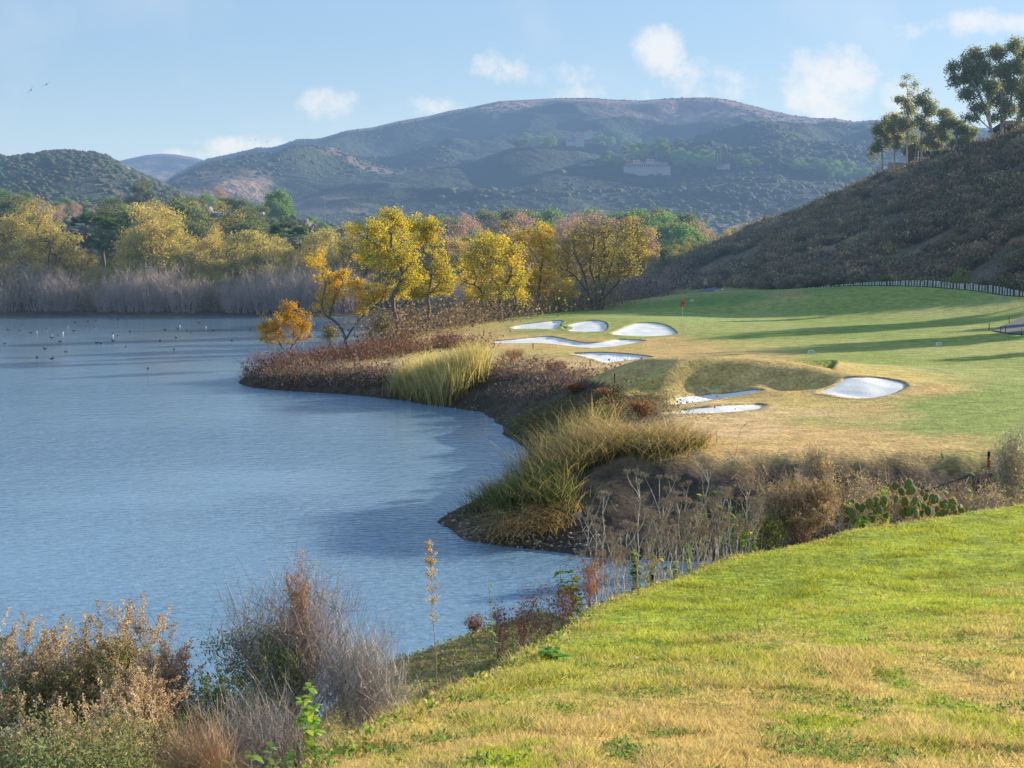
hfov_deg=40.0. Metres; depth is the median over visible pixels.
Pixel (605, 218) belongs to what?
pepper tree
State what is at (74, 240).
willow tree
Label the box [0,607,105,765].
brickellbush
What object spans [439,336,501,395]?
cattail stand
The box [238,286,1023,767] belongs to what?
ground
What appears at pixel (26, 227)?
willow tree
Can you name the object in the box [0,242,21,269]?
willow tree
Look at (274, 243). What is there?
willow tree
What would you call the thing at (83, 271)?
willow tree
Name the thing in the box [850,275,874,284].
hillside bush
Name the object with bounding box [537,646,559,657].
leafy weed
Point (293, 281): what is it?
bare shrub
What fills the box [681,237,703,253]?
willow tree
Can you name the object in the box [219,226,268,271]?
willow tree
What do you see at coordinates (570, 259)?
willow tree
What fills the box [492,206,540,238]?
oak tree
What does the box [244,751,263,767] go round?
leafy weed
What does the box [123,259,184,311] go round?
bare shrub
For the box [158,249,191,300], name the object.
willow tree
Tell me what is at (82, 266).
willow tree
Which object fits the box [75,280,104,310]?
bare shrub
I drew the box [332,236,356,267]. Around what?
willow tree
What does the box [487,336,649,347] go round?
sand bunker
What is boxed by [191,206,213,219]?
oak tree
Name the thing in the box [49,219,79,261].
willow tree
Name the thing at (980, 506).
gully shrub
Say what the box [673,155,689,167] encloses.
pepper tree
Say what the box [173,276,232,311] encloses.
bare shrub
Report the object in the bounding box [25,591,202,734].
brickellbush
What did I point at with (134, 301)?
bare shrub
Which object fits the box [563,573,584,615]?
leafy weed
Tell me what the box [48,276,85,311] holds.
bare shrub
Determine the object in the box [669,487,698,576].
dead fennel
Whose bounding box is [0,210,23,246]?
willow tree
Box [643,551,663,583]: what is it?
leafy weed
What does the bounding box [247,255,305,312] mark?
bare shrub
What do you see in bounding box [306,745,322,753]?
leafy weed
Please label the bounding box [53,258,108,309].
bare shrub
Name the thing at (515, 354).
rust shrub
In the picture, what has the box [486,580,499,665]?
leafy weed
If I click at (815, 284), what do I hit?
hillside bush
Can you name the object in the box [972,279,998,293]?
hillside bush
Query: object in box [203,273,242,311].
bare shrub
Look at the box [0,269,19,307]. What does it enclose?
bare shrub
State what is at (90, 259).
willow tree
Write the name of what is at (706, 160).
pepper tree
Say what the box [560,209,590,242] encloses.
sycamore tree
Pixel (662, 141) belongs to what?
pepper tree
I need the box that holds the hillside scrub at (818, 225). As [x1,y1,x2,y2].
[647,125,1023,295]
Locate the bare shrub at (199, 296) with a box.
[180,280,216,311]
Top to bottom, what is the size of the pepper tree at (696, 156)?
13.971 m
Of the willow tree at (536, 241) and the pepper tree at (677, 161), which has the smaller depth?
the willow tree at (536, 241)
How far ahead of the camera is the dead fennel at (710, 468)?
23.14 m
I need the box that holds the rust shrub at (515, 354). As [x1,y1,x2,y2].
[497,349,523,359]
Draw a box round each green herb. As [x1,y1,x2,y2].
[0,719,82,767]
[14,722,111,767]
[72,708,160,767]
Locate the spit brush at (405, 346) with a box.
[237,320,524,382]
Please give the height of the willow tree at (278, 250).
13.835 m
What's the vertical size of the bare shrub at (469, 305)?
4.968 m
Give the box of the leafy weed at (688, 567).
[680,537,693,572]
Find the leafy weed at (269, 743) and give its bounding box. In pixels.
[259,741,279,767]
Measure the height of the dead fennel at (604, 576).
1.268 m
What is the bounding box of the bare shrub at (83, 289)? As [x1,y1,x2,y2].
[58,275,105,308]
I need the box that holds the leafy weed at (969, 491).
[964,456,974,510]
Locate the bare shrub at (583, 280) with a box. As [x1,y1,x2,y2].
[557,272,599,302]
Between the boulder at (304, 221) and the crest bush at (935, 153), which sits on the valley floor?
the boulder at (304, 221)
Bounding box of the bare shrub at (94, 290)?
[81,279,111,307]
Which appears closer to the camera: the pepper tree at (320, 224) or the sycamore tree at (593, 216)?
the sycamore tree at (593, 216)
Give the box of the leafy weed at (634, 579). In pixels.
[627,549,643,590]
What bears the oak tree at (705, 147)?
on the mountain
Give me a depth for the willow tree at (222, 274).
301.14 m
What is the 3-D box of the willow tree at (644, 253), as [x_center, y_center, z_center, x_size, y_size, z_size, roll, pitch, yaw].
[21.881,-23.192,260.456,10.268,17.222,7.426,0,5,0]
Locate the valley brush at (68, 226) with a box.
[3,198,662,284]
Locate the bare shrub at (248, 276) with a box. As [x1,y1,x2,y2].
[234,267,270,291]
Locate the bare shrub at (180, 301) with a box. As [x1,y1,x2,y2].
[150,260,196,311]
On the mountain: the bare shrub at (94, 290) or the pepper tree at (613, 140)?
the pepper tree at (613, 140)
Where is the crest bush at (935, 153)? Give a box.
[927,150,941,158]
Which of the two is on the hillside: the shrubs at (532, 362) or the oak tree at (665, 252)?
the oak tree at (665, 252)
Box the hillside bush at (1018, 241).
[1006,237,1023,249]
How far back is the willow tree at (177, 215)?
317.02 m
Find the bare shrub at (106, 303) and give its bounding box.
[92,288,114,312]
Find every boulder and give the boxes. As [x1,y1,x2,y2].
[201,206,212,211]
[214,212,225,217]
[301,219,308,224]
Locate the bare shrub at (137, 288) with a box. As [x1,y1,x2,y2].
[109,262,164,310]
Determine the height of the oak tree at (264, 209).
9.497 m
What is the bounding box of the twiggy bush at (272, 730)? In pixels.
[180,650,361,767]
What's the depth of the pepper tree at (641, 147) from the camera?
1379.10 m
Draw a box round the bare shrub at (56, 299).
[30,272,76,311]
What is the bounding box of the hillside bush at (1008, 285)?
[998,280,1020,295]
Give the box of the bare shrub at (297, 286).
[276,254,348,311]
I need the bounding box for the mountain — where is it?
[168,97,993,235]
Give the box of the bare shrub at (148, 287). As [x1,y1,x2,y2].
[119,257,170,311]
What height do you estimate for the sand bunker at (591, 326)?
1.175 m
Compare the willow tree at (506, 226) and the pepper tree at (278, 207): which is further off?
the pepper tree at (278, 207)
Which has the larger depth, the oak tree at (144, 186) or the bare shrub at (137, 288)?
the oak tree at (144, 186)
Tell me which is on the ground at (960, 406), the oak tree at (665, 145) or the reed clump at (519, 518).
the reed clump at (519, 518)
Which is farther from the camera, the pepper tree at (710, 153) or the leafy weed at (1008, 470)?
the pepper tree at (710, 153)
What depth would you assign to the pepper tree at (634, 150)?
1344.94 m
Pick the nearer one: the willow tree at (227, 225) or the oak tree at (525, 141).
the willow tree at (227, 225)
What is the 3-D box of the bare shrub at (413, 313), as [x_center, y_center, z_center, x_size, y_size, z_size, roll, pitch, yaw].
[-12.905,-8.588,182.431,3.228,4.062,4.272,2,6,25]
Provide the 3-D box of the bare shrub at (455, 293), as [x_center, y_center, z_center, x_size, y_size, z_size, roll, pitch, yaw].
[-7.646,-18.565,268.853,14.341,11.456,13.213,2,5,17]
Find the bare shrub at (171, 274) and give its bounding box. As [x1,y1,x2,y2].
[141,258,195,308]
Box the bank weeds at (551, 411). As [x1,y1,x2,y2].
[503,361,735,456]
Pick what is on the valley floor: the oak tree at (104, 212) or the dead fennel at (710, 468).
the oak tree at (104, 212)
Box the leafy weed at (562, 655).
[549,653,572,660]
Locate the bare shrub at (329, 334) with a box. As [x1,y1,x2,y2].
[318,321,342,345]
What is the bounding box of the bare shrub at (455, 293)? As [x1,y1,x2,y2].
[445,270,503,315]
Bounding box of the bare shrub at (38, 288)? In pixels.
[11,255,66,311]
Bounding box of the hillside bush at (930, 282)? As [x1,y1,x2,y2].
[917,276,942,286]
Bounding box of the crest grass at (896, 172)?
[675,132,1023,264]
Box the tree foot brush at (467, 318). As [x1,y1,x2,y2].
[335,278,689,346]
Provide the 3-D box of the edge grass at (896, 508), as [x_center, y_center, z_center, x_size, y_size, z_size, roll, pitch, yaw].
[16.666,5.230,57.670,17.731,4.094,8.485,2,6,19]
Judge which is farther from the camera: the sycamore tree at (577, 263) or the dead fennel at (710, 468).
the sycamore tree at (577, 263)
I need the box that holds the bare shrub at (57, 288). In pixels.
[34,265,81,310]
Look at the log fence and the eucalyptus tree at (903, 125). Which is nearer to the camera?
the log fence
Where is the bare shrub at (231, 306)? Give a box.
[217,291,241,312]
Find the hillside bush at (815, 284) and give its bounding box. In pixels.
[803,280,825,287]
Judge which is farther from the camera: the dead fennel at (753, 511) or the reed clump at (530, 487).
the reed clump at (530, 487)
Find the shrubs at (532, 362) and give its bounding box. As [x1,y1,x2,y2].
[249,342,642,411]
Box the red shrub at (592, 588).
[571,552,608,608]
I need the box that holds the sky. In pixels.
[0,0,1023,258]
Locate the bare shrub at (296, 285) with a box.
[274,260,317,308]
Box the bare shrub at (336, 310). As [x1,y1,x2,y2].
[323,265,372,312]
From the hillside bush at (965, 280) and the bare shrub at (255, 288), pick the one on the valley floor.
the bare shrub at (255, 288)
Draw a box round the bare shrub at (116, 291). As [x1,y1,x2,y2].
[100,263,155,311]
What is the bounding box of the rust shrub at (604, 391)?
[592,385,620,402]
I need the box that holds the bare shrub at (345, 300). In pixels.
[312,261,367,312]
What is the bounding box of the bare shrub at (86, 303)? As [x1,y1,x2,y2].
[67,283,104,310]
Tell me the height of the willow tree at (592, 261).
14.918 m
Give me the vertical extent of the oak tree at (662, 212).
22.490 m
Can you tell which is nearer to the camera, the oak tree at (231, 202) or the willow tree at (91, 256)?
the willow tree at (91, 256)
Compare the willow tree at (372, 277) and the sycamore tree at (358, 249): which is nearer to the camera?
the willow tree at (372, 277)
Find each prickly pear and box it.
[840,495,892,525]
[886,478,921,519]
[917,489,964,520]
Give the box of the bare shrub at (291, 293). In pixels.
[265,254,330,313]
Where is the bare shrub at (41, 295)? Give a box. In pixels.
[31,276,72,308]
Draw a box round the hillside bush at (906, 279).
[892,276,916,285]
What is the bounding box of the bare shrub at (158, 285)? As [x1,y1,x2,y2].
[130,266,170,309]
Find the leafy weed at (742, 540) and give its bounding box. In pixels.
[727,512,752,554]
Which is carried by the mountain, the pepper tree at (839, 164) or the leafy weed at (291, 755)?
the pepper tree at (839, 164)
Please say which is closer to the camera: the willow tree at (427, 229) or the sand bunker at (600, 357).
the sand bunker at (600, 357)
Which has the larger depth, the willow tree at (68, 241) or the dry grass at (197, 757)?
the willow tree at (68, 241)
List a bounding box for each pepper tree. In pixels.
[0,188,23,208]
[18,189,34,205]
[45,201,63,218]
[60,196,77,215]
[78,201,93,212]
[197,191,223,207]
[259,186,296,221]
[266,199,298,221]
[306,215,317,223]
[316,222,327,228]
[401,215,441,256]
[435,212,458,234]
[442,217,479,253]
[518,204,567,243]
[521,132,533,138]
[534,136,543,146]
[542,137,557,148]
[557,136,565,143]
[581,206,608,229]
[591,210,626,224]
[592,135,601,144]
[600,211,627,245]
[602,137,612,146]
[602,204,651,245]
[606,151,617,164]
[607,137,615,146]
[620,209,681,270]
[624,152,640,161]
[630,141,645,149]
[631,148,640,157]
[637,142,650,152]
[640,151,651,159]
[646,145,653,152]
[652,137,668,147]
[655,219,714,258]
[668,150,679,158]
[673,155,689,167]
[678,148,688,155]
[679,235,707,256]
[683,151,694,165]
[685,239,708,255]
[688,153,704,163]
[693,217,716,243]
[700,149,712,155]
[700,150,715,156]
[702,155,714,168]
[705,154,721,169]
[735,152,748,161]
[740,158,751,167]
[787,159,802,172]
[796,158,808,168]
[810,156,826,167]
[821,162,839,172]
[828,171,834,178]
[832,162,845,176]
[838,171,848,178]
[842,160,856,168]
[844,168,855,175]
[854,168,864,177]
[861,167,873,175]
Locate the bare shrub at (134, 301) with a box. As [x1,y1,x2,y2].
[118,263,169,312]
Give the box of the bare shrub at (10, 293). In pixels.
[0,259,58,310]
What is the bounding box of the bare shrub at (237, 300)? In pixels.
[213,268,255,313]
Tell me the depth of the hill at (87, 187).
810.90 m
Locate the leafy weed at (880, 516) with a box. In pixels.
[871,485,890,526]
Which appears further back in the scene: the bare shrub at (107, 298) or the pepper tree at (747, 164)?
the pepper tree at (747, 164)
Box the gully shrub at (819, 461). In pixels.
[786,440,842,531]
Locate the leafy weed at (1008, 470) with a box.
[1002,440,1012,505]
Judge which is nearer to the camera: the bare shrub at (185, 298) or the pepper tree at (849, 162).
the bare shrub at (185, 298)
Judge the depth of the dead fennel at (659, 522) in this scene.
21.33 m
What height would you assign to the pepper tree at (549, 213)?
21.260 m
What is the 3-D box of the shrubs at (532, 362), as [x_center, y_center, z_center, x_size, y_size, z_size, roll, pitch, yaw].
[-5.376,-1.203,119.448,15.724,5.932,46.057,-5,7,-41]
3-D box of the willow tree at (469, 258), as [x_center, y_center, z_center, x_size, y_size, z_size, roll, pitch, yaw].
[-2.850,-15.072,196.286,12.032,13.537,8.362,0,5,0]
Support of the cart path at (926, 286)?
on the ground at (960, 406)
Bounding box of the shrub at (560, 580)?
[553,557,583,621]
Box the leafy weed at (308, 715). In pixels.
[293,681,324,761]
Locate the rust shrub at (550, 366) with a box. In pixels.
[545,358,569,371]
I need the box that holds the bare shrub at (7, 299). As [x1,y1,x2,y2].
[0,273,31,312]
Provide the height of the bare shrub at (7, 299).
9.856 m
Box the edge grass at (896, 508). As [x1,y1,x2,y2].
[709,447,1023,546]
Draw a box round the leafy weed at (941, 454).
[938,453,947,492]
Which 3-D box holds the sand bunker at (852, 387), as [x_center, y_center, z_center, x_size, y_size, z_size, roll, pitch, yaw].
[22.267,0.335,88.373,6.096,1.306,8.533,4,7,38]
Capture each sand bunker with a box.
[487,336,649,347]
[507,320,572,329]
[556,320,611,331]
[566,352,656,363]
[607,322,680,336]
[660,403,774,414]
[663,385,770,405]
[810,375,915,399]
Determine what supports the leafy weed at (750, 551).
on the ground at (960, 406)
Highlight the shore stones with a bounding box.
[254,381,621,555]
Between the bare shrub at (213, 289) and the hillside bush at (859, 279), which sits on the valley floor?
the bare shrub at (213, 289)
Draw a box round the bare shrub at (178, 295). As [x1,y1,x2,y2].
[165,278,198,311]
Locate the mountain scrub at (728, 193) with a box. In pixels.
[165,97,989,237]
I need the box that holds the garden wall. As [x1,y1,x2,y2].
[888,163,909,169]
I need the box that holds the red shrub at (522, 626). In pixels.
[505,585,543,648]
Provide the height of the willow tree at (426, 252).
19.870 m
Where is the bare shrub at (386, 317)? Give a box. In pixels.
[369,308,396,337]
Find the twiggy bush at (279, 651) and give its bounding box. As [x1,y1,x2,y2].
[189,532,392,767]
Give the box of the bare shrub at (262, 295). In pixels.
[240,256,307,313]
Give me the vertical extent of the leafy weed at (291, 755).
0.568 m
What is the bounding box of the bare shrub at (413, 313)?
[402,306,422,331]
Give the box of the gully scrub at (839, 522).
[601,421,998,554]
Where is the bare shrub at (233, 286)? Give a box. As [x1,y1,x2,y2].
[221,268,251,305]
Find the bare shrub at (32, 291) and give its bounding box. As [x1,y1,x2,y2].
[4,265,45,308]
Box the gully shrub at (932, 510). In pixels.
[897,474,953,523]
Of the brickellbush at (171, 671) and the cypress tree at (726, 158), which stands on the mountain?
the cypress tree at (726, 158)
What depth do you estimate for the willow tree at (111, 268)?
311.14 m
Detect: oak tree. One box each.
[0,190,27,231]
[0,197,21,226]
[68,212,102,263]
[86,214,120,267]
[88,196,124,214]
[88,203,138,264]
[94,200,139,235]
[98,217,125,261]
[119,177,157,212]
[120,221,137,242]
[134,192,207,235]
[177,215,208,249]
[186,195,216,213]
[186,214,243,249]
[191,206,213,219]
[214,205,269,236]
[217,196,251,213]
[221,213,289,248]
[234,217,292,243]
[249,205,279,225]
[265,221,298,252]
[284,213,297,223]
[284,225,313,251]
[473,205,501,231]
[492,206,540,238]
[518,139,528,148]
[520,207,541,218]
[596,135,606,144]
[599,155,610,165]
[613,155,629,169]
[616,273,659,282]
[619,145,631,155]
[642,218,692,258]
[645,209,702,233]
[646,205,675,219]
[649,246,676,269]
[653,142,669,156]
[672,137,687,148]
[690,146,701,153]
[700,144,710,153]
[747,156,755,162]
[751,159,761,166]
[819,165,829,177]
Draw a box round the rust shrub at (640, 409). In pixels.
[628,396,658,418]
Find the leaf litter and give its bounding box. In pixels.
[363,543,1009,767]
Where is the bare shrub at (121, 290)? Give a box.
[102,264,142,310]
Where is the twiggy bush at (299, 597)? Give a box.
[268,546,328,766]
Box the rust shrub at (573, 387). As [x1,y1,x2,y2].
[561,377,586,392]
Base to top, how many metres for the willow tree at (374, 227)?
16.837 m
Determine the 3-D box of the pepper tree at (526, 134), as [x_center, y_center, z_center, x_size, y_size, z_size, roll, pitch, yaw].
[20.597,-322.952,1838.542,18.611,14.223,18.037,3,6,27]
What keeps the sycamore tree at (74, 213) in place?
on the valley floor
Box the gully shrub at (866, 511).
[841,468,895,529]
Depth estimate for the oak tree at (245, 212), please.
376.18 m
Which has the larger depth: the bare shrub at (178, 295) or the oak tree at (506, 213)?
the oak tree at (506, 213)
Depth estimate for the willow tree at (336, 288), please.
185.60 m
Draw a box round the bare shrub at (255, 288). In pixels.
[228,269,277,311]
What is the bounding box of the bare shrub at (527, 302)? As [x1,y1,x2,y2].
[510,294,537,315]
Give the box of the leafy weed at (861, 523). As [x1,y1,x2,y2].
[847,513,872,528]
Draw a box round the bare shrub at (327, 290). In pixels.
[294,266,354,311]
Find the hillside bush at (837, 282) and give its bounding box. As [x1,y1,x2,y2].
[829,277,848,286]
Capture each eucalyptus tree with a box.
[866,112,892,172]
[881,111,908,166]
[891,73,922,165]
[899,137,931,160]
[907,87,939,159]
[919,123,945,151]
[930,107,960,150]
[943,44,1006,136]
[944,116,981,149]
[982,34,1023,134]
[1008,45,1023,129]
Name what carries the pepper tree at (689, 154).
on the mountain
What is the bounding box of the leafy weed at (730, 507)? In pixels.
[711,487,735,561]
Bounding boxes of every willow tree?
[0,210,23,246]
[0,213,28,253]
[0,225,57,283]
[0,228,23,259]
[0,239,36,277]
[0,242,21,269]
[1,217,64,278]
[4,208,32,233]
[5,192,51,231]
[12,199,47,238]
[16,241,67,306]
[17,216,84,303]
[21,212,86,270]
[24,232,68,278]
[34,202,83,274]
[46,243,76,304]
[48,216,84,277]
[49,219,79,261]
[60,229,84,255]
[67,248,91,282]
[74,248,99,280]
[78,264,101,292]
[80,268,101,290]
[85,252,98,279]
[87,257,103,279]
[91,267,121,306]
[92,268,112,290]
[102,252,118,269]
[102,262,116,277]
[107,207,176,290]
[107,239,126,286]
[108,243,164,304]
[110,198,176,268]
[110,257,138,304]
[120,221,181,286]
[128,218,184,279]
[139,195,192,250]
[139,222,194,276]
[151,203,189,240]
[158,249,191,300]
[161,213,201,250]
[163,253,195,305]
[168,252,203,290]
[181,249,217,273]
[182,250,225,293]
[184,255,227,287]
[188,234,231,269]
[197,222,222,260]
[206,199,246,241]
[206,234,227,265]
[207,259,235,296]
[209,218,236,250]
[209,239,236,267]
[210,268,229,292]
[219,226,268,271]
[221,242,246,254]
[221,243,258,298]
[222,254,241,289]
[226,240,261,287]
[232,255,278,292]
[236,227,275,268]
[237,251,280,301]
[245,252,278,285]
[254,297,315,357]
[256,234,281,266]
[261,237,285,261]
[262,266,284,289]
[263,264,287,290]
[270,241,292,268]
[270,244,293,269]
[280,246,310,304]
[287,252,313,277]
[297,226,331,261]
[300,230,323,266]
[302,225,349,269]
[302,247,397,344]
[306,242,351,307]
[315,248,350,283]
[316,230,350,264]
[316,253,359,279]
[318,229,346,256]
[331,221,377,304]
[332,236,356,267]
[332,252,353,270]
[342,205,426,336]
[353,229,398,302]
[357,273,383,313]
[362,228,415,307]
[382,235,423,304]
[400,211,458,330]
[400,218,449,304]
[403,243,455,304]
[444,237,482,289]
[446,237,459,288]
[449,227,533,320]
[455,233,479,280]
[460,238,503,275]
[465,276,493,311]
[468,218,519,279]
[482,259,509,301]
[502,271,527,311]
[508,218,564,311]
[521,245,549,275]
[537,247,563,284]
[538,277,580,310]
[548,243,567,283]
[550,234,586,279]
[559,273,578,305]
[575,236,608,283]
[584,268,612,296]
[586,222,622,283]
[598,277,615,297]
[600,229,624,295]
[600,232,622,295]
[610,213,656,283]
[620,225,660,273]
[664,243,681,261]
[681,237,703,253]
[724,222,750,233]
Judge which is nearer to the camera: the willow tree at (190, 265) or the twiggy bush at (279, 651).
the twiggy bush at (279, 651)
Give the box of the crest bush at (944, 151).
[937,148,952,156]
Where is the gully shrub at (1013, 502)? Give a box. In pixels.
[992,487,1023,508]
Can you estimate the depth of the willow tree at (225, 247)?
316.64 m
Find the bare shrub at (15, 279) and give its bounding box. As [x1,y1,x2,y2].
[0,260,44,309]
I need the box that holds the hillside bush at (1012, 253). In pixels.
[1004,249,1023,263]
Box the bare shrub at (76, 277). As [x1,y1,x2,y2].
[44,266,100,306]
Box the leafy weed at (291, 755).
[274,750,295,767]
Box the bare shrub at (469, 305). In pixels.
[460,293,484,315]
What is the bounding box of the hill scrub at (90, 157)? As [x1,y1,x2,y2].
[0,149,196,205]
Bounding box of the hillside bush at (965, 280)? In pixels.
[943,268,976,289]
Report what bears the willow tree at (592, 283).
on the valley floor
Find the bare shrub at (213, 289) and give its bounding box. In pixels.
[193,274,230,309]
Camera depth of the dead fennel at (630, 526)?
20.71 m
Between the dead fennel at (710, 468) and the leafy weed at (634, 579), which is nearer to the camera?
the leafy weed at (634, 579)
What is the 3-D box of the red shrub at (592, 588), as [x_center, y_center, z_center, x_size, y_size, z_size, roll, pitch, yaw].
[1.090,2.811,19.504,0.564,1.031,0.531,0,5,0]
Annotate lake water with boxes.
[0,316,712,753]
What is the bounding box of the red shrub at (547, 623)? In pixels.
[520,578,576,642]
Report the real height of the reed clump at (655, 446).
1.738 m
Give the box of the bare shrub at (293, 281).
[271,263,315,305]
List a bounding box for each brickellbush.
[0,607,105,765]
[0,684,186,767]
[2,613,106,759]
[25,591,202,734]
[73,664,201,767]
[125,633,233,765]
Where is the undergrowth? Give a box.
[1,267,660,312]
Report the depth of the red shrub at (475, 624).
22.64 m
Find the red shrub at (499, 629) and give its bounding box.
[483,598,517,658]
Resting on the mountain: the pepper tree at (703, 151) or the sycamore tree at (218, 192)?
the pepper tree at (703, 151)
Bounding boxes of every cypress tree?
[718,147,721,163]
[724,148,727,162]
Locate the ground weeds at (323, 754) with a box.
[253,545,787,767]
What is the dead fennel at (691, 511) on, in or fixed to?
on the ground at (960, 406)
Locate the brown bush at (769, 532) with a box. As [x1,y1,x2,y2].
[727,505,789,552]
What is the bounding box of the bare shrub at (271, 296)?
[256,271,292,311]
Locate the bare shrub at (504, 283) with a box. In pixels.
[472,268,526,307]
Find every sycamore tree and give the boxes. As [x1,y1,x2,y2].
[38,203,55,225]
[53,203,67,222]
[69,202,81,216]
[212,185,228,199]
[342,232,374,293]
[355,236,394,289]
[411,231,458,302]
[439,214,462,238]
[441,216,482,256]
[458,210,485,242]
[478,219,504,234]
[484,220,512,241]
[499,209,541,252]
[501,230,530,269]
[502,240,533,284]
[504,225,558,275]
[550,215,577,251]
[551,212,649,309]
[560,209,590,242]
[566,213,605,239]
[570,240,602,298]
[575,210,620,266]
[614,215,649,245]
[630,228,664,279]
[685,220,715,242]
[706,230,722,241]
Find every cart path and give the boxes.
[697,287,716,292]
[835,285,1023,296]
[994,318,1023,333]
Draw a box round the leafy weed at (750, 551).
[738,525,756,552]
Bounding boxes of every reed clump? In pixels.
[429,469,511,521]
[439,491,583,549]
[449,459,550,520]
[469,449,602,529]
[477,392,644,483]
[521,408,731,458]
[521,416,649,482]
[601,420,730,466]
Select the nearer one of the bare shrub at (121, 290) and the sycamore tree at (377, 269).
the bare shrub at (121, 290)
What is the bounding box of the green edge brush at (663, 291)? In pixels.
[590,264,695,302]
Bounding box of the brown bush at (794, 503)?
[736,467,847,545]
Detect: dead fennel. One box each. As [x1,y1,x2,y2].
[573,494,606,600]
[578,514,609,601]
[585,489,625,604]
[597,531,621,601]
[606,528,632,596]
[610,519,640,591]
[623,468,656,589]
[640,472,680,581]
[641,528,659,587]
[642,508,667,581]
[645,498,674,580]
[662,518,682,579]
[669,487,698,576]
[674,480,707,573]
[681,518,700,568]
[688,495,713,567]
[692,448,722,564]
[704,502,726,561]
[706,486,730,560]
[714,491,738,557]
[730,514,747,554]
[734,476,767,552]
[745,497,767,551]
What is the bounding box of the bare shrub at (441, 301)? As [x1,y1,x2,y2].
[429,291,457,319]
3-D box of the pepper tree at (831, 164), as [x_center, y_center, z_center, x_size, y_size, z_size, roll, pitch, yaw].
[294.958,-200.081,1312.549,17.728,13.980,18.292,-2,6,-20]
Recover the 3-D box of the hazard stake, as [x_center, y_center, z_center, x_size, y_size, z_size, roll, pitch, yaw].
[20.813,3.337,61.430,0.094,0.780,0.094,0,5,0]
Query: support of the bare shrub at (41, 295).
on the valley floor
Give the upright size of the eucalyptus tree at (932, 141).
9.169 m
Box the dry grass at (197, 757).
[117,672,271,767]
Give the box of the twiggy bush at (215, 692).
[185,650,279,767]
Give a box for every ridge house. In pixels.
[903,145,960,162]
[988,121,1023,136]
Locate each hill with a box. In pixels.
[0,154,174,206]
[120,154,203,181]
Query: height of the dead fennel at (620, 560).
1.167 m
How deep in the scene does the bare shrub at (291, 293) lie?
282.40 m
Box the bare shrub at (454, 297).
[436,272,468,309]
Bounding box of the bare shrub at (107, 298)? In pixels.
[85,270,132,311]
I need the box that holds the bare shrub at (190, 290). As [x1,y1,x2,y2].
[170,278,214,310]
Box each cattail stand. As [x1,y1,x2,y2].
[379,353,428,400]
[400,348,458,401]
[416,346,478,406]
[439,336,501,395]
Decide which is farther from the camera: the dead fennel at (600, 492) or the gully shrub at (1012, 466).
the gully shrub at (1012, 466)
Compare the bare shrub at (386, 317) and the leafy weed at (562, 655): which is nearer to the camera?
the leafy weed at (562, 655)
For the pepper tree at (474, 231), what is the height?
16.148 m
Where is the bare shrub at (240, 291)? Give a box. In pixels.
[225,267,274,310]
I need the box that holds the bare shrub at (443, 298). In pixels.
[421,275,466,316]
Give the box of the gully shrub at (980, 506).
[959,480,1012,510]
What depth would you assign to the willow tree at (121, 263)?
298.43 m
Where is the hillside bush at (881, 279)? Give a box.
[871,274,893,284]
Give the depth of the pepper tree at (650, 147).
1381.28 m
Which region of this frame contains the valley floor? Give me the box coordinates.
[0,204,775,317]
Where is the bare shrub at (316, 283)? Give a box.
[297,258,336,309]
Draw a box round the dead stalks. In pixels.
[573,504,768,610]
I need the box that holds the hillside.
[649,150,1023,289]
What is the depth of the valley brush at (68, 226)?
491.65 m
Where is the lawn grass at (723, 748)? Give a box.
[269,503,1023,767]
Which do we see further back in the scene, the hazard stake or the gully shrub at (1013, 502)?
the hazard stake
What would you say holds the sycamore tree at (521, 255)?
on the valley floor
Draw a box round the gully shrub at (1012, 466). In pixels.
[982,426,1023,506]
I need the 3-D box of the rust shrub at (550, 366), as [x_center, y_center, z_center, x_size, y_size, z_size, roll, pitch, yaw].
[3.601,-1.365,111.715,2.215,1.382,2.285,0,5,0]
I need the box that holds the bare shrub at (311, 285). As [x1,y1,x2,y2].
[285,256,343,311]
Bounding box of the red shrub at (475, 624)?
[461,611,492,630]
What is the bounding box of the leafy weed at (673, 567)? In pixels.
[663,561,680,578]
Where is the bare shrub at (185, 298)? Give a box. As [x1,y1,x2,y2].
[158,273,208,313]
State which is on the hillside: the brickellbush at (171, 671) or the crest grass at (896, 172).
the crest grass at (896, 172)
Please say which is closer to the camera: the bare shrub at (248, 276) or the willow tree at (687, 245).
the bare shrub at (248, 276)
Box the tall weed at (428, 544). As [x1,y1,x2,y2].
[423,536,439,690]
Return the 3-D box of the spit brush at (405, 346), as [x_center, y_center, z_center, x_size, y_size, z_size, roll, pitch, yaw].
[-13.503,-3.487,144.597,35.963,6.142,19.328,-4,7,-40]
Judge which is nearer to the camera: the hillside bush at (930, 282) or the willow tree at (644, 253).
the hillside bush at (930, 282)
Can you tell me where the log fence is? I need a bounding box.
[800,280,1023,295]
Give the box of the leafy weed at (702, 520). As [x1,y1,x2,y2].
[694,494,709,562]
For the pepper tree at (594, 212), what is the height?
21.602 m
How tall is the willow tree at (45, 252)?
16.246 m
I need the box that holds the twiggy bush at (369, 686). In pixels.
[300,597,432,737]
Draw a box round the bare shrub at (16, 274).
[0,248,56,309]
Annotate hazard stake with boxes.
[987,451,989,466]
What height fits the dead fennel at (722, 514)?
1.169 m
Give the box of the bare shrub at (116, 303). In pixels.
[103,286,125,311]
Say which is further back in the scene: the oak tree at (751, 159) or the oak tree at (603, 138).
the oak tree at (603, 138)
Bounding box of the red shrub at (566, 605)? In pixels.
[551,576,583,628]
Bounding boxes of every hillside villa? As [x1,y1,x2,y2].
[566,136,584,146]
[575,129,592,139]
[624,159,670,175]
[717,163,729,169]

